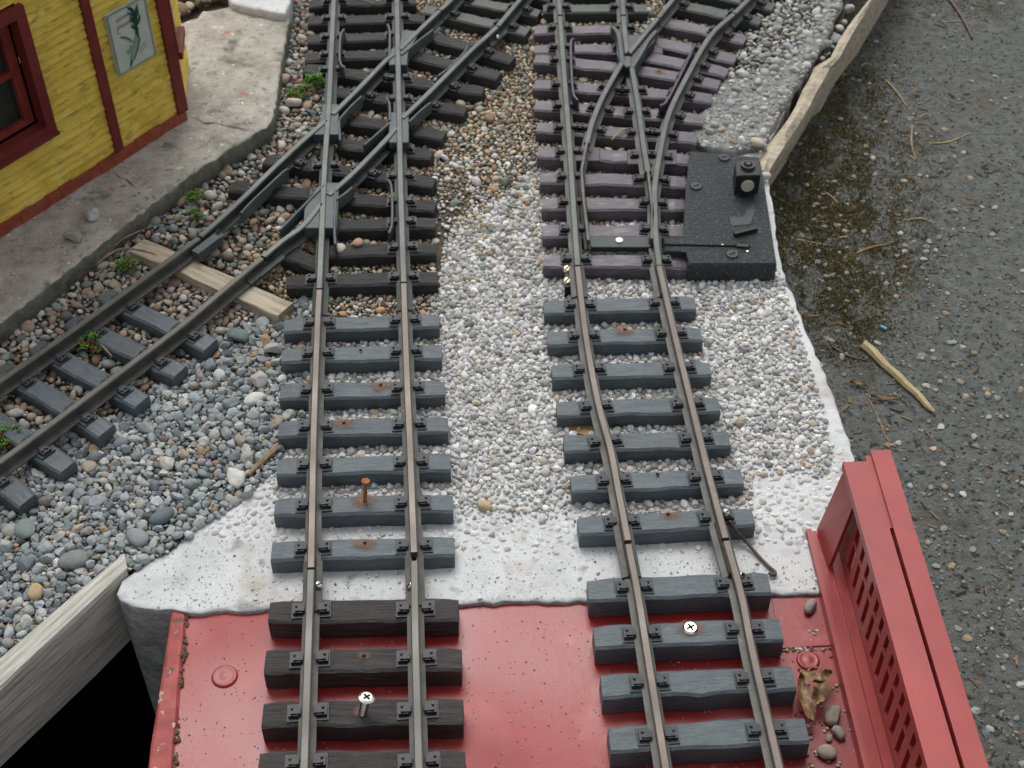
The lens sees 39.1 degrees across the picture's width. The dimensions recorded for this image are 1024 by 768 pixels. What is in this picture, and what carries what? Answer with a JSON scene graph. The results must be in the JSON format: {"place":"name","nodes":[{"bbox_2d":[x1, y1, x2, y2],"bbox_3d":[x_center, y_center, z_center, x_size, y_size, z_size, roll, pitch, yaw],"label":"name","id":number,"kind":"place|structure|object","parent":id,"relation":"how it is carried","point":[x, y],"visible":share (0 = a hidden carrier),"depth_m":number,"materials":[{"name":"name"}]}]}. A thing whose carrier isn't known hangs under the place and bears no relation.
{"place":"outdoors","nodes":[
{"label":"outdoors","id":0,"kind":"place"},
{"bbox_2d":[0,640,155,767],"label":"pit","id":1,"kind":"object","parent":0,"point":[105,717],"depth_m":1.35,"materials":[{"name":"black soil"}]},
{"bbox_2d":[770,0,1023,767],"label":"ground","id":2,"kind":"structure","parent":0,"point":[987,364],"depth_m":0.91,"materials":[{"name":"grey asphalt"}]},
{"bbox_2d":[0,0,847,656],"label":"ballast bed soil","id":3,"kind":"structure","parent":2,"relation":"on","point":[196,12],"depth_m":0.88,"materials":[{"name":"grey gravel"}]},
{"bbox_2d":[0,421,23,449],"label":"sedum plant","id":4,"kind":"object","parent":3,"relation":"on","point":[5,443],"visible":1,"depth_m":0.76,"materials":[{"name":"green plant"}]},
{"bbox_2d":[14,518,35,538],"bbox_3d":[-0.244,0.072,0.723,0.010,0.006,0.013,0,45,0],"label":"stone","id":5,"kind":"object","parent":3,"relation":"on","point":[25,528],"visible":1,"depth_m":0.72,"materials":[{"name":"grey stone"}]},
{"bbox_2d":[27,583,42,599],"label":"stone","id":6,"kind":"object","parent":3,"relation":"on","point":[35,591],"visible":1,"depth_m":0.69,"materials":[{"name":"beige stone"}]},
{"bbox_2d":[0,553,130,766],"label":"wooden edge board","id":7,"kind":"object","parent":3,"relation":"on","point":[57,660],"visible":0.94,"depth_m":0.69,"materials":[{"name":"grey wood"}]},
{"bbox_2d":[57,549,88,568],"bbox_3d":[-0.216,0.086,0.710,0.015,0.006,0.010,0,45,0],"label":"stone","id":8,"kind":"object","parent":3,"relation":"on","point":[76,558],"visible":1,"depth_m":0.71,"materials":[{"name":"grey stone"}]},
{"bbox_2d":[73,325,101,352],"bbox_3d":[-0.240,-0.025,0.813,0.022,0.012,0.020,0,45,0],"label":"sedum plant","id":9,"kind":"object","parent":3,"relation":"on","point":[88,343],"visible":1,"depth_m":0.81,"materials":[{"name":"green plant"}]},
{"bbox_2d":[100,344,112,356],"bbox_3d":[-0.230,-0.021,0.809,0.014,0.002,0.015,0,45,0],"label":"dry root","id":10,"kind":"object","parent":3,"relation":"on","point":[104,348],"visible":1,"depth_m":0.81,"materials":[{"name":"brown wood"}]},
{"bbox_2d":[104,228,145,255],"bbox_3d":[-0.238,-0.085,0.875,0.004,0.003,0.041,26,51,24],"label":"dry root","id":11,"kind":"object","parent":3,"relation":"on","point":[127,236],"visible":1,"depth_m":0.88,"materials":[{"name":"wood"}]},
{"bbox_2d":[0,229,285,516],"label":"track section","id":12,"kind":"object","parent":3,"relation":"on","point":[39,450],"visible":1,"depth_m":0.80,"materials":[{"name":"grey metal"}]},
{"bbox_2d":[0,7,291,345],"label":"station platform","id":13,"kind":"structure","parent":3,"relation":"on","point":[237,65],"depth_m":0.92,"materials":[{"name":"concrete"}]},
{"bbox_2d":[63,230,82,242],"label":"stone","id":14,"kind":"object","parent":13,"relation":"on","point":[76,236],"visible":1,"depth_m":0.86,"materials":[{"name":"grey stone"}]},
{"bbox_2d":[85,207,99,221],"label":"stone","id":15,"kind":"object","parent":13,"relation":"on","point":[92,214],"visible":1,"depth_m":0.87,"materials":[{"name":"grey stone"}]},
{"bbox_2d":[0,0,188,237],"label":"station building","id":16,"kind":"structure","parent":13,"relation":"on","point":[95,114],"depth_m":0.87,"materials":[{"name":"yellow wood"}]},
{"bbox_2d":[0,3,59,169],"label":"window","id":17,"kind":"structure","parent":16,"relation":"in","point":[16,109],"depth_m":0.84,"materials":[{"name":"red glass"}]},
{"bbox_2d":[103,0,156,75],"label":"poster","id":18,"kind":"object","parent":16,"relation":"attached to","point":[130,34],"visible":1,"depth_m":0.88,"materials":[{"name":"paper"}]},
{"bbox_2d":[168,0,184,59],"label":"end window frame","id":19,"kind":"structure","parent":16,"relation":"in","point":[179,36],"depth_m":0.93,"materials":[{"name":"red wood"}]},
{"bbox_2d":[0,296,312,657],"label":"grey pebbles","id":20,"kind":"object","parent":3,"relation":"on","point":[245,441],"visible":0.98,"depth_m":0.75,"materials":[{"name":"gravel"}]},
{"bbox_2d":[126,528,148,546],"bbox_3d":[-0.187,0.077,0.720,0.012,0.006,0.011,0,45,0],"label":"stone","id":21,"kind":"object","parent":20,"relation":"on","point":[137,537],"visible":1,"depth_m":0.72,"materials":[{"name":"grey stone"}]},
{"bbox_2d":[149,507,173,524],"bbox_3d":[-0.178,0.067,0.730,0.012,0.006,0.010,0,45,0],"label":"stone","id":22,"kind":"object","parent":20,"relation":"on","point":[163,515],"visible":1,"depth_m":0.73,"materials":[{"name":"grey stone"}]},
{"bbox_2d":[226,327,248,341],"bbox_3d":[-0.157,-0.028,0.822,0.013,0.007,0.011,0,45,0],"label":"stone","id":23,"kind":"object","parent":20,"relation":"on","point":[237,334],"visible":1,"depth_m":0.82,"materials":[{"name":"stone"}]},
{"bbox_2d":[250,370,267,387],"bbox_3d":[-0.140,-0.003,0.797,0.010,0.007,0.011,0,45,0],"label":"stone","id":24,"kind":"object","parent":20,"relation":"on","point":[259,379],"visible":1,"depth_m":0.80,"materials":[{"name":"white stone"}]},
{"bbox_2d":[246,442,278,476],"bbox_3d":[-0.130,0.040,0.757,0.004,0.004,0.026,25,50,22],"label":"stick","id":25,"kind":"object","parent":20,"relation":"on","point":[271,452],"visible":1,"depth_m":0.76,"materials":[{"name":"brown wood"}]},
{"bbox_2d":[263,342,282,353],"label":"stone","id":26,"kind":"object","parent":20,"relation":"on","point":[273,347],"visible":1,"depth_m":0.81,"materials":[{"name":"white stone"}]},
{"bbox_2d":[0,0,343,428],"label":"mixed pebbles","id":27,"kind":"object","parent":3,"relation":"on","point":[12,410],"visible":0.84,"depth_m":0.87,"materials":[{"name":"gravel"}]},
{"bbox_2d":[95,247,157,265],"bbox_3d":[-0.229,-0.078,0.867,0.044,0.004,0.013,-4,46,-4],"label":"dry root","id":28,"kind":"object","parent":27,"relation":"on","point":[115,251],"visible":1,"depth_m":0.87,"materials":[{"name":"brown wood"}]},
{"bbox_2d":[114,255,139,273],"bbox_3d":[-0.229,-0.071,0.859,0.016,0.011,0.012,0,45,0],"label":"sedum plant","id":29,"kind":"object","parent":27,"relation":"on","point":[122,265],"visible":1,"depth_m":0.86,"materials":[{"name":"green plant"}]},
{"bbox_2d":[184,188,205,203],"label":"sedum plant","id":30,"kind":"object","parent":27,"relation":"on","point":[197,196],"visible":1,"depth_m":0.90,"materials":[{"name":"green plant"}]},
{"bbox_2d":[187,207,204,222],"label":"sedum plant","id":31,"kind":"object","parent":27,"relation":"on","point":[198,215],"visible":1,"depth_m":0.89,"materials":[{"name":"green plant"}]},
{"bbox_2d":[286,84,310,98],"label":"sedum plant","id":32,"kind":"object","parent":27,"relation":"on","point":[293,93],"visible":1,"depth_m":0.99,"materials":[{"name":"green plant"}]},
{"bbox_2d":[303,72,325,88],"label":"sedum plant","id":33,"kind":"object","parent":27,"relation":"on","point":[318,81],"visible":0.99,"depth_m":0.99,"materials":[{"name":"green plant"}]},
{"bbox_2d":[178,0,227,15],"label":"rubble","id":34,"kind":"object","parent":3,"relation":"on","point":[186,8],"visible":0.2,"depth_m":1.07,"materials":[{"name":"stone"}]},
{"bbox_2d":[129,239,294,323],"bbox_3d":[-0.179,-0.061,0.855,0.114,0.010,0.014,23,50,21],"label":"wooden strip","id":35,"kind":"object","parent":3,"relation":"on","point":[254,300],"visible":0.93,"depth_m":0.85,"materials":[{"name":"beige wood"}]},
{"bbox_2d":[227,467,245,488],"bbox_3d":[-0.143,0.049,0.748,0.010,0.007,0.014,0,45,0],"label":"stone","id":36,"kind":"object","parent":3,"relation":"on","point":[235,478],"visible":1,"depth_m":0.74,"materials":[{"name":"stone"}]},
{"bbox_2d":[228,0,294,28],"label":"white stone slab","id":37,"kind":"structure","parent":3,"relation":"on","point":[282,10],"depth_m":1.04,"materials":[{"name":"white stone"}]},
{"bbox_2d":[282,73,289,84],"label":"stone","id":38,"kind":"object","parent":3,"relation":"on","point":[285,78],"visible":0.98,"depth_m":1.00,"materials":[{"name":"beige stone"}]},
{"bbox_2d":[285,98,301,106],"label":"stone","id":39,"kind":"object","parent":3,"relation":"on","point":[293,102],"visible":1,"depth_m":0.98,"materials":[{"name":"white stone"}]},
{"bbox_2d":[198,0,515,316],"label":"track crossing","id":40,"kind":"object","parent":3,"relation":"on","point":[404,37],"visible":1,"depth_m":0.93,"materials":[{"name":"plastic"}]},
{"bbox_2d":[337,243,345,252],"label":"stone","id":41,"kind":"object","parent":40,"relation":"on","point":[341,247],"visible":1,"depth_m":0.86,"materials":[{"name":"white stone"}]},
{"bbox_2d":[352,238,362,246],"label":"stone","id":42,"kind":"object","parent":40,"relation":"on","point":[357,242],"visible":1,"depth_m":0.87,"materials":[{"name":"beige stone"}]},
{"bbox_2d":[419,0,551,47],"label":"track section","id":43,"kind":"object","parent":3,"relation":"on","point":[505,17],"visible":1,"depth_m":1.05,"materials":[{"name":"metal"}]},
{"bbox_2d":[484,113,493,122],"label":"stone","id":44,"kind":"object","parent":3,"relation":"on","point":[489,118],"visible":1,"depth_m":0.97,"materials":[{"name":"orange stone"}]},
{"bbox_2d":[245,0,750,342],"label":"tan gravel","id":45,"kind":"structure","parent":3,"relation":"on","point":[476,181],"depth_m":0.95,"materials":[{"name":"beige gravel"}]},
{"bbox_2d":[543,0,647,24],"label":"track section","id":46,"kind":"object","parent":3,"relation":"on","point":[599,11],"visible":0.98,"depth_m":1.06,"materials":[{"name":"grey plastic"}]},
{"bbox_2d":[533,13,747,299],"bbox_3d":[0.092,-0.158,0.945,0.155,0.022,0.310,0,45,0],"label":"track turnout","id":47,"kind":"object","parent":3,"relation":"on","point":[685,77],"visible":1,"depth_m":0.95,"materials":[{"name":"plastic"}]},
{"bbox_2d":[563,265,586,296],"bbox_3d":[0.037,-0.060,0.852,0.014,0.010,0.021,0,45,0],"label":"feeder clamp","id":48,"kind":"object","parent":47,"relation":"attached to","point":[566,282],"visible":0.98,"depth_m":0.85,"materials":[{"name":"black metal"}]},
{"bbox_2d":[611,128,626,139],"bbox_3d":[0.072,-0.165,0.947,0.014,0.003,0.014,0,45,0],"label":"grass blade","id":49,"kind":"object","parent":47,"relation":"on","point":[618,132],"depth_m":0.95,"materials":[{"name":"beige plant"}]},
{"bbox_2d":[656,0,784,35],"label":"track section","id":50,"kind":"object","parent":3,"relation":"on","point":[712,12],"visible":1,"depth_m":1.06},
{"bbox_2d":[690,0,842,155],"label":"cement patch","id":51,"kind":"object","parent":3,"relation":"on","point":[724,148],"visible":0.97,"depth_m":0.98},
{"bbox_2d":[694,0,841,153],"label":"mixed gravel","id":52,"kind":"structure","parent":3,"relation":"on","point":[773,65],"depth_m":1.02,"materials":[{"name":"grey gravel"}]},
{"bbox_2d":[824,40,831,48],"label":"stone","id":53,"kind":"object","parent":3,"relation":"on","point":[828,43],"visible":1,"depth_m":1.04,"materials":[{"name":"grey stone"}]},
{"bbox_2d":[819,4,854,60],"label":"gap pebbles","id":54,"kind":"object","parent":3,"relation":"on","point":[834,37],"visible":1,"depth_m":1.06,"materials":[{"name":"stone"}]},
{"bbox_2d":[117,0,854,713],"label":"concrete block","id":55,"kind":"structure","parent":2,"relation":"on","point":[147,620],"depth_m":0.72,"materials":[{"name":"white concrete"}]},
{"bbox_2d":[271,283,454,572],"bbox_3d":[-0.079,0.022,0.768,0.091,0.021,0.202,-3,45,-3],"label":"track section","id":56,"kind":"object","parent":55,"relation":"on","point":[412,510],"visible":1,"depth_m":0.76,"materials":[{"name":"grey plastic"}]},
{"bbox_2d":[361,478,369,501],"bbox_3d":[-0.073,0.054,0.724,0.004,0.015,0.006,0,45,0],"label":"rusty nail","id":57,"kind":"object","parent":56,"relation":"attached to","point":[365,482],"visible":1,"depth_m":0.72,"materials":[{"name":"orange metal"}]},
{"bbox_2d":[133,536,816,607],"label":"cement crumbs","id":58,"kind":"object","parent":55,"relation":"on","point":[399,582],"visible":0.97,"depth_m":0.71,"materials":[{"name":"white stone"}]},
{"bbox_2d":[477,499,491,511],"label":"stone","id":59,"kind":"object","parent":55,"relation":"on","point":[483,505],"visible":1,"depth_m":0.73,"materials":[{"name":"beige stone"}]},
{"bbox_2d":[149,597,858,767],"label":"bridge deck","id":60,"kind":"structure","parent":55,"relation":"on","point":[481,743],"depth_m":0.67,"materials":[{"name":"red paint"}]},
{"bbox_2d":[258,554,465,767],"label":"track section","id":61,"kind":"object","parent":60,"relation":"on","point":[416,718],"visible":1,"depth_m":0.66,"materials":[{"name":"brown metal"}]},
{"bbox_2d":[358,691,374,716],"bbox_3d":[-0.065,0.142,0.639,0.008,0.014,0.007,0,45,0],"label":"loose screw","id":62,"kind":"object","parent":61,"relation":"on","point":[366,698],"visible":1,"depth_m":0.64,"materials":[{"name":"metal"}]},
{"bbox_2d":[181,620,854,767],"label":"deck crumbs","id":63,"kind":"object","parent":60,"relation":"on","point":[800,649],"visible":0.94,"depth_m":0.66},
{"bbox_2d":[586,508,809,767],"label":"track section","id":64,"kind":"object","parent":60,"relation":"on","point":[655,741],"visible":1,"depth_m":0.66,"materials":[{"name":"grey plastic"}]},
{"bbox_2d":[683,621,697,634],"bbox_3d":[0.083,0.114,0.673,0.007,0.001,0.007,0,45,0],"label":"flush screw","id":65,"kind":"object","parent":64,"relation":"attached to","point":[690,628],"visible":1,"depth_m":0.67,"materials":[{"name":"metal"}]},
{"bbox_2d":[804,599,816,613],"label":"stone","id":66,"kind":"object","parent":60,"relation":"on","point":[810,606],"visible":1,"depth_m":0.69,"materials":[{"name":"grey stone"}]},
{"bbox_2d":[797,669,832,726],"bbox_3d":[0.137,0.140,0.654,0.016,0.010,0.030,11,46,10],"label":"curled dry leaf","id":67,"kind":"object","parent":60,"relation":"on","point":[821,690],"visible":1,"depth_m":0.65,"materials":[{"name":"brown plant"}]},
{"bbox_2d":[817,744,836,759],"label":"stone","id":68,"kind":"object","parent":60,"relation":"on","point":[826,751],"visible":1,"depth_m":0.64,"materials":[{"name":"grey stone"}]},
{"bbox_2d":[826,734,831,741],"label":"stone","id":69,"kind":"object","parent":60,"relation":"on","point":[828,737],"visible":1,"depth_m":0.65,"materials":[{"name":"grey stone"}]},
{"bbox_2d":[824,705,840,725],"bbox_3d":[0.145,0.150,0.653,0.008,0.006,0.010,0,45,0],"label":"stone","id":70,"kind":"object","parent":60,"relation":"on","point":[832,715],"visible":1,"depth_m":0.65,"materials":[{"name":"grey stone"}]},
{"bbox_2d":[831,725,845,739],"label":"stone","id":71,"kind":"object","parent":60,"relation":"on","point":[837,731],"visible":1,"depth_m":0.65,"materials":[{"name":"grey stone"}]},
{"bbox_2d":[805,450,988,767],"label":"girder parapet","id":72,"kind":"structure","parent":60,"relation":"on","point":[905,700],"depth_m":0.64,"materials":[{"name":"red paint"}]},
{"bbox_2d":[202,448,848,554],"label":"cement bound gravel","id":73,"kind":"structure","parent":55,"relation":"on","point":[566,530],"depth_m":0.73,"materials":[{"name":"white gravel"}]},
{"bbox_2d":[262,151,833,524],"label":"white gravel","id":74,"kind":"structure","parent":55,"relation":"on","point":[513,283],"depth_m":0.80,"materials":[{"name":"white gravel"}]},
{"bbox_2d":[566,425,593,434],"bbox_3d":[0.036,0.024,0.776,0.021,0.002,0.014,0,45,0],"label":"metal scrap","id":75,"kind":"object","parent":55,"relation":"on","point":[586,429],"visible":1,"depth_m":0.77,"materials":[{"name":"gold metal"}]},
{"bbox_2d":[543,265,754,547],"bbox_3d":[0.068,0.011,0.779,0.090,0.021,0.207,-4,46,-4],"label":"track section","id":76,"kind":"object","parent":55,"relation":"on","point":[614,487],"visible":1,"depth_m":0.77,"materials":[{"name":"grey plastic"}]},
{"bbox_2d":[663,151,776,281],"bbox_3d":[0.124,-0.113,0.887,0.068,0.034,0.112,0,45,0],"label":"switch motor box","id":77,"kind":"object","parent":55,"relation":"on","point":[727,233],"visible":0.99,"depth_m":0.88,"materials":[{"name":"plastic"}]},
{"bbox_2d":[728,520,776,576],"bbox_3d":[0.119,0.081,0.712,0.005,0.012,0.034,-28,52,-25],"label":"feeder wire","id":78,"kind":"object","parent":55,"relation":"on","point":[753,550],"visible":1,"depth_m":0.71,"materials":[{"name":"grey metal"}]},
{"bbox_2d":[750,137,764,146],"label":"stone","id":79,"kind":"object","parent":55,"relation":"on","point":[756,142],"visible":1,"depth_m":0.94,"materials":[{"name":"beige stone"}]},
{"bbox_2d":[762,172,770,179],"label":"stone","id":80,"kind":"object","parent":55,"relation":"on","point":[766,175],"visible":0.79,"depth_m":0.93,"materials":[{"name":"white stone"}]},
{"bbox_2d":[760,0,887,185],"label":"broken plank","id":81,"kind":"object","parent":2,"relation":"on","point":[821,82],"visible":0.96,"depth_m":1.02,"materials":[{"name":"beige wood"}]},
{"bbox_2d":[825,192,837,203],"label":"twig","id":82,"kind":"object","parent":2,"relation":"on","point":[831,196],"visible":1,"depth_m":0.99,"materials":[{"name":"brown wood"}]},
{"bbox_2d":[832,346,867,360],"bbox_3d":[0.206,-0.018,0.880,0.024,0.002,0.004,25,50,22],"label":"twig","id":83,"kind":"object","parent":2,"relation":"on","point":[845,354],"visible":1,"depth_m":0.88,"materials":[{"name":"brown wood"}]},
{"bbox_2d":[850,379,866,385],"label":"dry leaf","id":84,"kind":"object","parent":2,"relation":"on","point":[855,381],"visible":1,"depth_m":0.86,"materials":[{"name":"brown plant"}]},
{"bbox_2d":[856,243,889,254],"bbox_3d":[0.238,-0.089,0.951,0.024,0.002,0.011,0,45,0],"label":"twig","id":85,"kind":"object","parent":2,"relation":"on","point":[868,248],"visible":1,"depth_m":0.95,"materials":[{"name":"beige wood"}]},
{"bbox_2d":[865,393,895,447],"bbox_3d":[0.216,0.021,0.843,0.010,0.001,0.044,0,45,0],"label":"twig","id":86,"kind":"object","parent":2,"relation":"on","point":[878,418],"visible":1,"depth_m":0.84,"materials":[{"name":"brown wood"}]},
{"bbox_2d":[870,393,898,400],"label":"dry leaf","id":87,"kind":"object","parent":2,"relation":"on","point":[884,396],"visible":1,"depth_m":0.85,"materials":[{"name":"brown plant"}]},
{"bbox_2d":[770,0,1022,410],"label":"moss","id":88,"kind":"object","parent":2,"relation":"on","point":[864,321],"visible":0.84,"depth_m":0.97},
{"bbox_2d":[885,79,907,107],"bbox_3d":[0.287,-0.217,1.077,0.011,0.002,0.038,0,45,0],"label":"twig","id":89,"kind":"object","parent":2,"relation":"on","point":[896,91],"visible":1,"depth_m":1.08,"materials":[{"name":"beige wood"}]},
{"bbox_2d":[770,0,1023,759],"bbox_3d":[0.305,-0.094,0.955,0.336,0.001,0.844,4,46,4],"label":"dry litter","id":90,"kind":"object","parent":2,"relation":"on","point":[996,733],"visible":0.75,"depth_m":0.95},
{"bbox_2d":[771,0,1023,767],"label":"loose chippings","id":91,"kind":"object","parent":2,"relation":"on","point":[969,638],"visible":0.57,"depth_m":0.89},
{"bbox_2d":[771,0,1023,767],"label":"asphalt grit","id":92,"kind":"object","parent":2,"relation":"on","point":[1001,712],"visible":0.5,"depth_m":0.87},
{"bbox_2d":[861,341,934,412],"bbox_3d":[0.233,-0.004,0.865,0.006,0.006,0.065,-22,49,-20],"label":"stick","id":93,"kind":"object","parent":2,"relation":"on","point":[872,351],"visible":1,"depth_m":0.86,"materials":[{"name":"beige wood"}]},
{"bbox_2d":[910,125,915,158],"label":"twig","id":94,"kind":"object","parent":2,"relation":"on","point":[911,139],"visible":1,"depth_m":1.03,"materials":[{"name":"brown wood"}]},
{"bbox_2d":[902,218,931,221],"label":"twig","id":95,"kind":"object","parent":2,"relation":"on","point":[915,219],"visible":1,"depth_m":0.97,"materials":[{"name":"beige wood"}]},
{"bbox_2d":[930,133,970,143],"bbox_3d":[0.316,-0.176,1.036,0.035,0.001,0.004,-15,47,-15],"label":"twig","id":96,"kind":"object","parent":2,"relation":"on","point":[949,141],"visible":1,"depth_m":1.03,"materials":[{"name":"brown wood"}]},
{"bbox_2d":[948,0,972,39],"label":"twig","id":97,"kind":"object","parent":2,"relation":"on","point":[958,11],"visible":1,"depth_m":1.15,"materials":[{"name":"brown wood"}]},
{"bbox_2d":[946,15,979,21],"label":"twig","id":98,"kind":"object","parent":2,"relation":"on","point":[961,20],"visible":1,"depth_m":1.15,"materials":[{"name":"wood"}]}
]}

